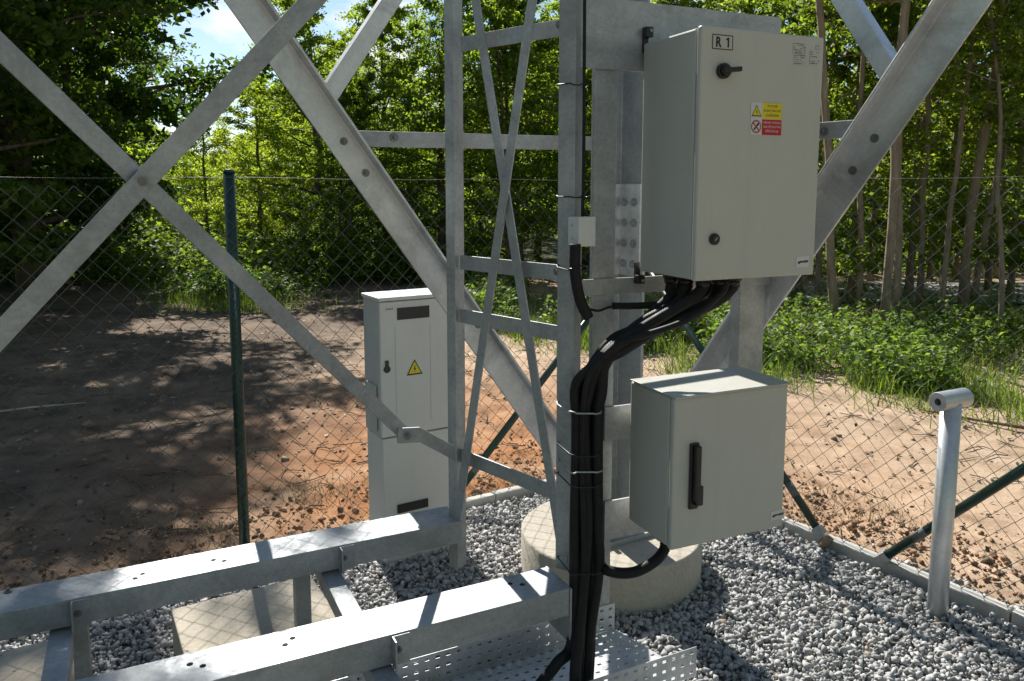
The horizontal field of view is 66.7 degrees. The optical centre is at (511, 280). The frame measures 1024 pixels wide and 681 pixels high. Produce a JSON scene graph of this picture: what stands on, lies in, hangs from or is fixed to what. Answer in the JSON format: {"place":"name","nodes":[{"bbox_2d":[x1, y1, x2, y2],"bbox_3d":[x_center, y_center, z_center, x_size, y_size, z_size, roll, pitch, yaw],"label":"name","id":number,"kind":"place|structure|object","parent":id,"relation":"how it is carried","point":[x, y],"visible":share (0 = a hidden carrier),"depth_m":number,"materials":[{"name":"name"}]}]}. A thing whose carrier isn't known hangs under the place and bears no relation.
{"place":"outdoors","nodes":[
{"label":"outdoors","id":0,"kind":"place"},
{"bbox_2d":[0,194,1023,609],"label":"ground","id":1,"kind":"structure","parent":0,"point":[14,358],"depth_m":5.31,"materials":[{"name":"soil"}]},
{"bbox_2d":[0,402,85,412],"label":"fallen stick","id":2,"kind":"object","parent":1,"relation":"on","point":[8,410],"visible":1,"depth_m":5.81,"materials":[{"name":"brown wood"}]},
{"bbox_2d":[0,0,199,276],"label":"oak tree","id":3,"kind":"object","parent":1,"relation":"on","point":[24,27],"visible":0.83,"depth_m":9.79,"materials":[{"name":"green plant"}]},
{"bbox_2d":[0,0,199,225],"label":"oak tree","id":4,"kind":"object","parent":1,"relation":"on","point":[136,140],"visible":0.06,"depth_m":18.10,"materials":[{"name":"green plant"}]},
{"bbox_2d":[0,0,202,266],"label":"oak tree","id":5,"kind":"object","parent":1,"relation":"on","point":[107,59],"visible":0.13,"depth_m":14.91,"materials":[{"name":"green plant"}]},
{"bbox_2d":[0,0,321,294],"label":"oak tree","id":6,"kind":"object","parent":1,"relation":"on","point":[141,101],"visible":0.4,"depth_m":12.18,"materials":[{"name":"green plant"}]},
{"bbox_2d":[151,96,252,233],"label":"hazel tree","id":7,"kind":"object","parent":1,"relation":"on","point":[202,211],"visible":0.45,"depth_m":19.82,"materials":[{"name":"green plant"}]},
{"bbox_2d":[120,247,331,299],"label":"ferns","id":8,"kind":"object","parent":1,"relation":"on","point":[218,277],"visible":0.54,"depth_m":11.92,"materials":[{"name":"green plant"}]},
{"bbox_2d":[183,60,324,241],"bbox_3d":[-5.426,-2.517,16.865,2.848,4.464,3.072,-1,7,-11],"label":"hazel tree","id":9,"kind":"object","parent":1,"relation":"on","point":[240,139],"visible":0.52,"depth_m":16.62,"materials":[{"name":"green plant"}]},
{"bbox_2d":[237,82,349,237],"bbox_3d":[-5.178,-3.048,19.502,3.380,4.911,3.133,3,7,21],"label":"hazel tree","id":10,"kind":"object","parent":1,"relation":"on","point":[300,164],"visible":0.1,"depth_m":19.14,"materials":[{"name":"green plant"}]},
{"bbox_2d":[208,0,424,269],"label":"maple tree","id":11,"kind":"object","parent":1,"relation":"on","point":[287,136],"visible":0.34,"depth_m":15.20,"materials":[{"name":"green plant"}]},
{"bbox_2d":[261,31,403,228],"bbox_3d":[-4.736,-3.712,20.811,4.097,5.953,3.798,1,7,6],"label":"hazel tree","id":12,"kind":"object","parent":1,"relation":"on","point":[320,49],"visible":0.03,"depth_m":20.55,"materials":[{"name":"green plant"}]},
{"bbox_2d":[286,71,421,273],"bbox_3d":[-3.049,-1.967,14.632,2.545,3.930,2.057,-5,8,-35],"label":"sapling","id":13,"kind":"object","parent":1,"relation":"on","point":[360,117],"visible":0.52,"depth_m":14.50,"materials":[{"name":"green plant"}]},
{"bbox_2d":[295,0,483,249],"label":"hazel tree","id":14,"kind":"object","parent":1,"relation":"on","point":[399,14],"visible":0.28,"depth_m":16.39,"materials":[{"name":"green plant"}]},
{"bbox_2d":[361,288,448,568],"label":"meter pillar","id":15,"kind":"structure","parent":1,"relation":"on","point":[405,355],"depth_m":3.41,"materials":[{"name":"grey plastic"}]},
{"bbox_2d":[378,298,447,437],"bbox_3d":[-0.398,0.374,3.413,0.383,0.589,0.025,-4,8,-31],"label":"door","id":16,"kind":"structure","parent":15,"relation":"in","point":[412,333],"depth_m":3.39,"materials":[{"name":"grey plastic"}]},
{"bbox_2d":[360,51,466,223],"bbox_3d":[-2.745,-3.214,19.677,3.323,5.208,3.584,-4,8,-32],"label":"hazel tree","id":17,"kind":"object","parent":1,"relation":"on","point":[425,155],"visible":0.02,"depth_m":19.36,"materials":[{"name":"green plant"}]},
{"bbox_2d":[337,0,543,252],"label":"maple tree","id":18,"kind":"object","parent":1,"relation":"on","point":[415,123],"visible":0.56,"depth_m":14.47,"materials":[{"name":"green plant"}]},
{"bbox_2d":[348,477,555,524],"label":"concrete kerb","id":19,"kind":"structure","parent":1,"relation":"on","point":[502,495],"depth_m":4.13,"materials":[{"name":"grey concrete"}]},
{"bbox_2d":[0,169,590,588],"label":"chain link fence","id":20,"kind":"object","parent":19,"relation":"on","point":[235,323],"visible":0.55,"depth_m":3.38,"materials":[{"name":"grey metal"}]},
{"bbox_2d":[402,12,533,227],"bbox_3d":[-0.606,-3.936,20.624,4.174,6.447,3.747,3,8,27],"label":"maple tree","id":21,"kind":"object","parent":1,"relation":"on","point":[476,178],"visible":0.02,"depth_m":20.26,"materials":[{"name":"green plant"}]},
{"bbox_2d":[393,0,591,260],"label":"hazel tree","id":22,"kind":"object","parent":1,"relation":"on","point":[547,44],"visible":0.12,"depth_m":14.70,"materials":[{"name":"green plant"}]},
{"bbox_2d":[420,0,587,276],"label":"sapling","id":23,"kind":"object","parent":1,"relation":"on","point":[500,19],"visible":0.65,"depth_m":13.10,"materials":[{"name":"green plant"}]},
{"bbox_2d":[0,432,1023,602],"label":"soil clods","id":24,"kind":"object","parent":1,"relation":"on","point":[851,523],"visible":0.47,"depth_m":3.72,"materials":[{"name":"brown soil"}]},
{"bbox_2d":[0,328,1023,562],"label":"twigs","id":25,"kind":"object","parent":1,"relation":"on","point":[2,482],"visible":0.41,"depth_m":5.14,"materials":[{"name":"brown wood"}]},
{"bbox_2d":[0,295,1023,559],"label":"leaf litter","id":26,"kind":"object","parent":1,"relation":"on","point":[330,409],"visible":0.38,"depth_m":5.40,"materials":[{"name":"brown plant"}]},
{"bbox_2d":[0,325,1023,581],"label":"pebbles","id":27,"kind":"object","parent":1,"relation":"on","point":[478,489],"visible":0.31,"depth_m":5.23,"materials":[{"name":"stone"}]},
{"bbox_2d":[0,493,1023,680],"bbox_3d":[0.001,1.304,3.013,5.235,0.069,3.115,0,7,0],"label":"gravel","id":28,"kind":"structure","parent":1,"relation":"on","point":[795,636],"depth_m":2.99,"materials":[{"name":"grey gravel"}]},
{"bbox_2d":[0,640,74,680],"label":"concrete block","id":29,"kind":"structure","parent":28,"relation":"on","point":[24,663],"depth_m":2.45,"materials":[{"name":"grey concrete"}]},
{"bbox_2d":[171,575,343,677],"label":"concrete block","id":30,"kind":"structure","parent":28,"relation":"on","point":[256,612],"depth_m":2.72,"materials":[{"name":"beige concrete"}]},
{"bbox_2d":[0,506,571,680],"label":"support frame","id":31,"kind":"object","parent":30,"relation":"on","point":[374,644],"visible":1,"depth_m":2.30,"materials":[{"name":"metal"}]},
{"bbox_2d":[397,0,582,569],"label":"cable ladder","id":32,"kind":"object","parent":31,"relation":"attached to","point":[564,332],"visible":0.91,"depth_m":2.52,"materials":[{"name":"metal"}]},
{"bbox_2d":[0,0,406,435],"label":"cross brace","id":33,"kind":"object","parent":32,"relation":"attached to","point":[68,261],"visible":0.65,"depth_m":1.84,"materials":[{"name":"metal"}]},
{"bbox_2d":[556,264,588,271],"bbox_3d":[0.179,-0.039,2.300,0.092,0.010,0.144,0,7,0],"label":"cable tie","id":34,"kind":"object","parent":32,"relation":"attached to","point":[574,268],"visible":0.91,"depth_m":2.25,"materials":[{"name":"silver plastic"}]},
{"bbox_2d":[556,82,588,87],"bbox_3d":[0.179,-0.571,2.275,0.098,0.009,0.069,0,7,0],"label":"cable tie","id":35,"kind":"object","parent":32,"relation":"attached to","point":[587,84],"visible":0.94,"depth_m":2.25,"materials":[{"name":"black plastic"}]},
{"bbox_2d":[556,195,588,197],"bbox_3d":[0.182,-0.250,2.313,0.100,0.010,0.068,0,7,0],"label":"cable tie","id":36,"kind":"object","parent":32,"relation":"attached to","point":[587,196],"visible":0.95,"depth_m":2.29,"materials":[{"name":"black plastic"}]},
{"bbox_2d":[556,400,601,414],"bbox_3d":[0.203,0.381,2.349,0.135,0.011,0.145,0,7,0],"label":"cable tie","id":37,"kind":"object","parent":32,"relation":"attached to","point":[567,411],"visible":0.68,"depth_m":2.29,"materials":[{"name":"metal"}]},
{"bbox_2d":[556,459,602,474],"bbox_3d":[0.206,0.561,2.370,0.139,0.010,0.145,0,7,0],"label":"cable tie","id":38,"kind":"object","parent":32,"relation":"attached to","point":[565,467],"visible":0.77,"depth_m":2.31,"materials":[{"name":"metal"}]},
{"bbox_2d":[556,471,602,487],"bbox_3d":[0.207,0.603,2.375,0.138,0.009,0.144,0,7,0],"label":"cable tie","id":39,"kind":"object","parent":32,"relation":"attached to","point":[567,482],"visible":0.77,"depth_m":2.31,"materials":[{"name":"black plastic"}]},
{"bbox_2d":[556,442,602,456],"bbox_3d":[0.206,0.509,2.364,0.137,0.009,0.144,0,7,0],"label":"cable tie","id":40,"kind":"object","parent":32,"relation":"attached to","point":[575,455],"visible":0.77,"depth_m":2.30,"materials":[{"name":"black plastic"}]},
{"bbox_2d":[557,555,602,575],"bbox_3d":[0.209,0.874,2.405,0.140,0.009,0.149,0,7,0],"label":"cable tie","id":41,"kind":"object","parent":32,"relation":"attached to","point":[601,571],"visible":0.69,"depth_m":2.34,"materials":[{"name":"black plastic"}]},
{"bbox_2d":[568,216,595,246],"bbox_3d":[0.203,-0.144,2.276,0.060,0.086,0.060,-4,8,-28],"label":"terminal box","id":42,"kind":"object","parent":32,"relation":"attached to","point":[581,230],"visible":0.95,"depth_m":2.25,"materials":[{"name":"grey plastic"}]},
{"bbox_2d":[569,244,593,319],"bbox_3d":[0.202,0.005,2.266,0.077,0.225,0.035,-2,7,-20],"label":"conduit","id":43,"kind":"object","parent":42,"relation":"attached to","point":[584,310],"visible":0.99,"depth_m":2.25,"materials":[{"name":"black plastic"}]},
{"bbox_2d":[590,305,613,311],"bbox_3d":[0.271,0.084,2.348,0.014,0.019,0.140,6,9,42],"label":"cable","id":44,"kind":"object","parent":43,"relation":"attached to","point":[602,309],"visible":0.91,"depth_m":2.34,"materials":[{"name":"black plastic"}]},
{"bbox_2d":[581,0,585,215],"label":"cable","id":45,"kind":"object","parent":32,"relation":"attached to","point":[583,114],"visible":1,"depth_m":2.26,"materials":[{"name":"black plastic"}]},
{"bbox_2d":[333,603,696,680],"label":"cable tray","id":46,"kind":"object","parent":28,"relation":"on","point":[655,667],"visible":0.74,"depth_m":2.49,"materials":[{"name":"metal"}]},
{"bbox_2d":[569,284,721,680],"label":"conduit","id":47,"kind":"object","parent":46,"relation":"on","point":[578,640],"visible":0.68,"depth_m":2.33,"materials":[{"name":"black plastic"}]},
{"bbox_2d":[592,281,712,679],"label":"cable","id":48,"kind":"object","parent":46,"relation":"in","point":[707,294],"visible":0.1,"depth_m":2.40,"materials":[{"name":"black plastic"}]},
{"bbox_2d":[521,501,701,616],"bbox_3d":[0.430,1.266,3.423,0.780,0.380,0.780,0,7,0],"label":"concrete footing","id":49,"kind":"object","parent":28,"relation":"on","point":[674,576],"visible":0.35,"depth_m":3.13,"materials":[{"name":"grey concrete"}]},
{"bbox_2d":[224,0,992,547],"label":"lattice tower","id":50,"kind":"structure","parent":49,"relation":"on","point":[910,72],"depth_m":2.66,"materials":[{"name":"metal"}]},
{"bbox_2d":[581,0,780,604],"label":"mounting frame","id":51,"kind":"object","parent":50,"relation":"attached to","point":[614,29],"visible":0.45,"depth_m":2.40,"materials":[{"name":"metal"}]},
{"bbox_2d":[601,541,669,578],"bbox_3d":[0.358,0.771,2.375,0.268,0.267,0.093,0,7,0],"label":"conduit","id":52,"kind":"object","parent":51,"relation":"attached to","point":[657,558],"visible":0.38,"depth_m":2.36,"materials":[{"name":"black plastic"}]},
{"bbox_2d":[629,367,791,549],"bbox_3d":[0.610,0.536,2.410,0.427,0.459,0.261,-3,7,-24],"label":"junction cabinet","id":53,"kind":"object","parent":51,"relation":"attached to","point":[707,451],"visible":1,"depth_m":2.32,"materials":[{"name":"grey metal"}]},
{"bbox_2d":[634,25,823,286],"bbox_3d":[0.650,-0.371,2.336,0.440,0.781,0.341,-3,7,-24],"label":"electrical cabinet","id":54,"kind":"object","parent":51,"relation":"attached to","point":[730,134],"visible":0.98,"depth_m":2.22,"materials":[{"name":"grey metal"}]},
{"bbox_2d":[536,286,709,680],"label":"conduit","id":55,"kind":"object","parent":54,"relation":"attached to","point":[563,656],"visible":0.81,"depth_m":2.31,"materials":[{"name":"black plastic"}]},
{"bbox_2d":[580,282,677,551],"bbox_3d":[0.347,0.668,2.409,0.330,1.339,0.121,-3,7,-24],"label":"conduit","id":56,"kind":"object","parent":54,"relation":"attached to","point":[671,291],"visible":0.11,"depth_m":2.35,"materials":[{"name":"black plastic"}]},
{"bbox_2d":[612,301,657,309],"bbox_3d":[0.411,0.066,2.400,0.206,0.048,0.032,0,7,0],"label":"cable","id":57,"kind":"object","parent":54,"relation":"attached to","point":[631,305],"visible":0.65,"depth_m":2.40,"materials":[{"name":"black plastic"}]},
{"bbox_2d":[586,285,692,617],"bbox_3d":[0.357,0.670,2.392,0.375,1.352,0.081,-2,7,-15],"label":"conduit","id":58,"kind":"object","parent":54,"relation":"attached to","point":[684,290],"visible":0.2,"depth_m":2.33,"materials":[{"name":"black plastic"}]},
{"bbox_2d":[579,279,729,680],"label":"cable","id":59,"kind":"object","parent":54,"relation":"attached to","point":[708,305],"visible":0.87,"depth_m":2.28,"materials":[{"name":"black plastic"}]},
{"bbox_2d":[583,284,739,680],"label":"conduit","id":60,"kind":"object","parent":54,"relation":"attached to","point":[599,401],"visible":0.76,"depth_m":2.33,"materials":[{"name":"black plastic"}]},
{"bbox_2d":[820,533,833,548],"bbox_3d":[1.447,1.194,3.581,0.053,0.082,0.064,0,7,0],"label":"field stone","id":61,"kind":"object","parent":28,"relation":"on","point":[826,540],"visible":1,"depth_m":3.56,"materials":[{"name":"stone"}]},
{"bbox_2d":[926,388,973,622],"bbox_3d":[1.653,0.957,2.987,0.160,1.098,0.073,-3,8,-26],"label":"post","id":62,"kind":"object","parent":28,"relation":"on","point":[948,405],"visible":0.95,"depth_m":2.94,"materials":[{"name":"metal"}]},
{"bbox_2d":[37,31,1023,239],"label":"distant woodland","id":63,"kind":"object","parent":1,"relation":"on","point":[141,152],"visible":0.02,"depth_m":25.17,"materials":[{"name":"green plant"}]},
{"bbox_2d":[476,41,589,259],"bbox_3d":[0.830,-3.207,17.974,3.254,5.598,3.625,3,7,22],"label":"maple tree","id":64,"kind":"object","parent":1,"relation":"on","point":[539,244],"visible":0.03,"depth_m":18.30,"materials":[{"name":"green plant"}]},
{"bbox_2d":[521,15,591,206],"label":"maple tree","id":65,"kind":"object","parent":1,"relation":"on","point":[557,135],"visible":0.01,"depth_m":21.52,"materials":[{"name":"green plant"}]},
{"bbox_2d":[522,0,591,268],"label":"maple tree","id":66,"kind":"object","parent":1,"relation":"on","point":[585,262],"visible":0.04,"depth_m":15.88,"materials":[{"name":"green plant"}]},
{"bbox_2d":[536,70,591,253],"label":"sapling","id":67,"kind":"object","parent":1,"relation":"on","point":[551,181],"visible":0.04,"depth_m":13.81,"materials":[{"name":"green plant"}]},
{"bbox_2d":[556,0,740,275],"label":"hazel tree","id":68,"kind":"object","parent":1,"relation":"on","point":[686,3],"visible":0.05,"depth_m":13.90,"materials":[{"name":"green plant"}]},
{"bbox_2d":[464,256,1023,395],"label":"undergrowth","id":69,"kind":"object","parent":1,"relation":"on","point":[1014,322],"visible":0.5,"depth_m":7.74,"materials":[{"name":"green plant"}]},
{"bbox_2d":[692,0,822,174],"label":"maple tree","id":70,"kind":"object","parent":1,"relation":"on","point":[720,3],"visible":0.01,"depth_m":14.27,"materials":[{"name":"green plant"}]},
{"bbox_2d":[754,0,813,292],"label":"slender tree","id":71,"kind":"object","parent":1,"relation":"on","point":[787,4],"visible":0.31,"depth_m":11.55,"materials":[{"name":"green plant"}]},
{"bbox_2d":[708,0,909,230],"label":"young tree","id":72,"kind":"object","parent":1,"relation":"on","point":[745,6],"visible":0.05,"depth_m":13.85,"materials":[{"name":"green plant"}]},
{"bbox_2d":[815,0,840,320],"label":"slender tree","id":73,"kind":"object","parent":1,"relation":"on","point":[830,245],"visible":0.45,"depth_m":8.46,"materials":[{"name":"brown plant"}]},
{"bbox_2d":[781,1,900,302],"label":"slender tree","id":74,"kind":"object","parent":1,"relation":"on","point":[851,282],"visible":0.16,"depth_m":11.16,"materials":[{"name":"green plant"}]},
{"bbox_2d":[792,0,900,318],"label":"slender tree","id":75,"kind":"object","parent":1,"relation":"on","point":[848,53],"visible":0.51,"depth_m":9.58,"materials":[{"name":"brown plant"}]},
{"bbox_2d":[808,0,909,321],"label":"slender tree","id":76,"kind":"object","parent":1,"relation":"on","point":[897,278],"visible":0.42,"depth_m":8.69,"materials":[{"name":"brown plant"}]},
{"bbox_2d":[781,8,953,310],"bbox_3d":[4.036,-1.804,10.437,2.812,4.600,3.187,-6,9,-39],"label":"young tree","id":77,"kind":"object","parent":1,"relation":"on","point":[849,263],"visible":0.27,"depth_m":10.15,"materials":[{"name":"green plant"}]},
{"bbox_2d":[833,0,929,281],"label":"slender tree","id":78,"kind":"object","parent":1,"relation":"on","point":[873,216],"depth_m":13.76,"materials":[{"name":"brown plant"}]},
{"bbox_2d":[879,0,908,327],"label":"slender tree","id":79,"kind":"object","parent":1,"relation":"on","point":[885,304],"visible":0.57,"depth_m":8.18,"materials":[{"name":"brown plant"}]},
{"bbox_2d":[772,516,1023,632],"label":"concrete kerb","id":80,"kind":"structure","parent":1,"relation":"on","point":[980,603],"depth_m":3.29,"materials":[{"name":"grey concrete"}]},
{"bbox_2d":[643,176,1023,607],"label":"chain link fence","id":81,"kind":"object","parent":80,"relation":"on","point":[883,557],"visible":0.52,"depth_m":3.27,"materials":[{"name":"grey metal"}]},
{"bbox_2d":[820,0,1016,259],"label":"young tree","id":82,"kind":"object","parent":1,"relation":"on","point":[906,204],"visible":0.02,"depth_m":14.94,"materials":[{"name":"green plant"}]},
{"bbox_2d":[818,0,1023,293],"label":"young tree","id":83,"kind":"object","parent":1,"relation":"on","point":[918,132],"visible":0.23,"depth_m":11.26,"materials":[{"name":"green plant"}]},
{"bbox_2d":[827,0,1018,315],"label":"slender tree","id":84,"kind":"object","parent":1,"relation":"on","point":[913,20],"visible":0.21,"depth_m":10.00,"materials":[{"name":"brown plant"}]},
{"bbox_2d":[882,0,983,296],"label":"slender tree","id":85,"kind":"object","parent":1,"relation":"on","point":[910,270],"visible":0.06,"depth_m":11.57,"materials":[{"name":"brown plant"}]},
{"bbox_2d":[926,97,944,279],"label":"slender tree","id":86,"kind":"object","parent":1,"relation":"on","point":[930,270],"depth_m":14.53,"materials":[{"name":"brown plant"}]},
{"bbox_2d":[848,541,1023,609],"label":"spilled gravel","id":87,"kind":"structure","parent":1,"relation":"on","point":[951,577],"depth_m":3.25,"materials":[{"name":"grey gravel"}]},
{"bbox_2d":[864,2,1023,278],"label":"young tree","id":88,"kind":"object","parent":1,"relation":"on","point":[957,265],"visible":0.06,"depth_m":14.06,"materials":[{"name":"green plant"}]},
{"bbox_2d":[882,43,1023,233],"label":"young tree","id":89,"kind":"object","parent":1,"relation":"on","point":[1010,159],"visible":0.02,"depth_m":15.27,"materials":[{"name":"green plant"}]},
{"bbox_2d":[883,1,1023,297],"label":"young tree","id":90,"kind":"object","parent":1,"relation":"on","point":[970,143],"visible":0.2,"depth_m":11.58,"materials":[{"name":"green plant"}]},
{"bbox_2d":[892,0,1023,316],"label":"slender tree","id":91,"kind":"object","parent":1,"relation":"on","point":[1001,20],"visible":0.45,"depth_m":8.74,"materials":[{"name":"brown plant"}]},
{"bbox_2d":[911,0,1011,284],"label":"slender tree","id":92,"kind":"object","parent":1,"relation":"on","point":[957,118],"visible":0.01,"depth_m":12.82,"materials":[{"name":"brown plant"}]},
{"bbox_2d":[908,0,1023,270],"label":"young tree","id":93,"kind":"object","parent":1,"relation":"on","point":[1011,240],"visible":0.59,"depth_m":9.88,"materials":[{"name":"green plant"}]},
{"bbox_2d":[916,408,1023,428],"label":"fallen branch","id":94,"kind":"object","parent":1,"relation":"on","point":[1006,424],"visible":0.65,"depth_m":5.45,"materials":[{"name":"brown wood"}]},
{"bbox_2d":[931,3,1023,335],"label":"slender tree","id":95,"kind":"object","parent":1,"relation":"on","point":[947,86],"visible":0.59,"depth_m":8.37,"materials":[{"name":"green plant"}]},
{"bbox_2d":[956,0,1004,317],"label":"slender tree","id":96,"kind":"object","parent":1,"relation":"on","point":[964,294],"visible":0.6,"depth_m":9.49,"materials":[{"name":"brown plant"}]},
{"bbox_2d":[939,44,1023,233],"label":"young tree","id":97,"kind":"object","parent":1,"relation":"on","point":[990,159],"visible":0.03,"depth_m":13.99,"materials":[{"name":"green plant"}]},
{"bbox_2d":[961,42,1009,278],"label":"slender tree","id":98,"kind":"object","parent":1,"relation":"on","point":[996,270],"depth_m":14.14,"materials":[{"name":"brown plant"}]},
{"bbox_2d":[969,1,1018,317],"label":"slender tree","id":99,"kind":"object","parent":1,"relation":"on","point":[979,262],"visible":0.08,"depth_m":9.79,"materials":[{"name":"brown plant"}]},
{"bbox_2d":[984,45,1010,289],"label":"slender tree","id":100,"kind":"object","parent":1,"relation":"on","point":[988,275],"visible":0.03,"depth_m":12.42,"materials":[{"name":"brown plant"}]},
{"bbox_2d":[0,221,1023,287],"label":"woodland floor","id":101,"kind":"structure","parent":0,"point":[127,260],"depth_m":13.99,"materials":[{"name":"green plant"}]},
{"bbox_2d":[72,0,990,183],"label":"sky","id":102,"kind":"structure","parent":0,"point":[219,31],"materials":[{"name":"white"}]},
{"bbox_2d":[101,267,1023,440],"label":"grass","id":103,"kind":"structure","parent":0,"point":[999,394],"depth_m":6.93,"materials":[{"name":"green plant"}]},
{"bbox_2d":[130,439,999,549],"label":"dry grass","id":104,"kind":"structure","parent":0,"point":[219,523],"depth_m":4.12,"materials":[{"name":"plant"}]},
{"bbox_2d":[784,281,1023,302],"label":"road","id":105,"kind":"structure","parent":0,"point":[871,294],"depth_m":12.33,"materials":[{"name":"grey asphalt"}]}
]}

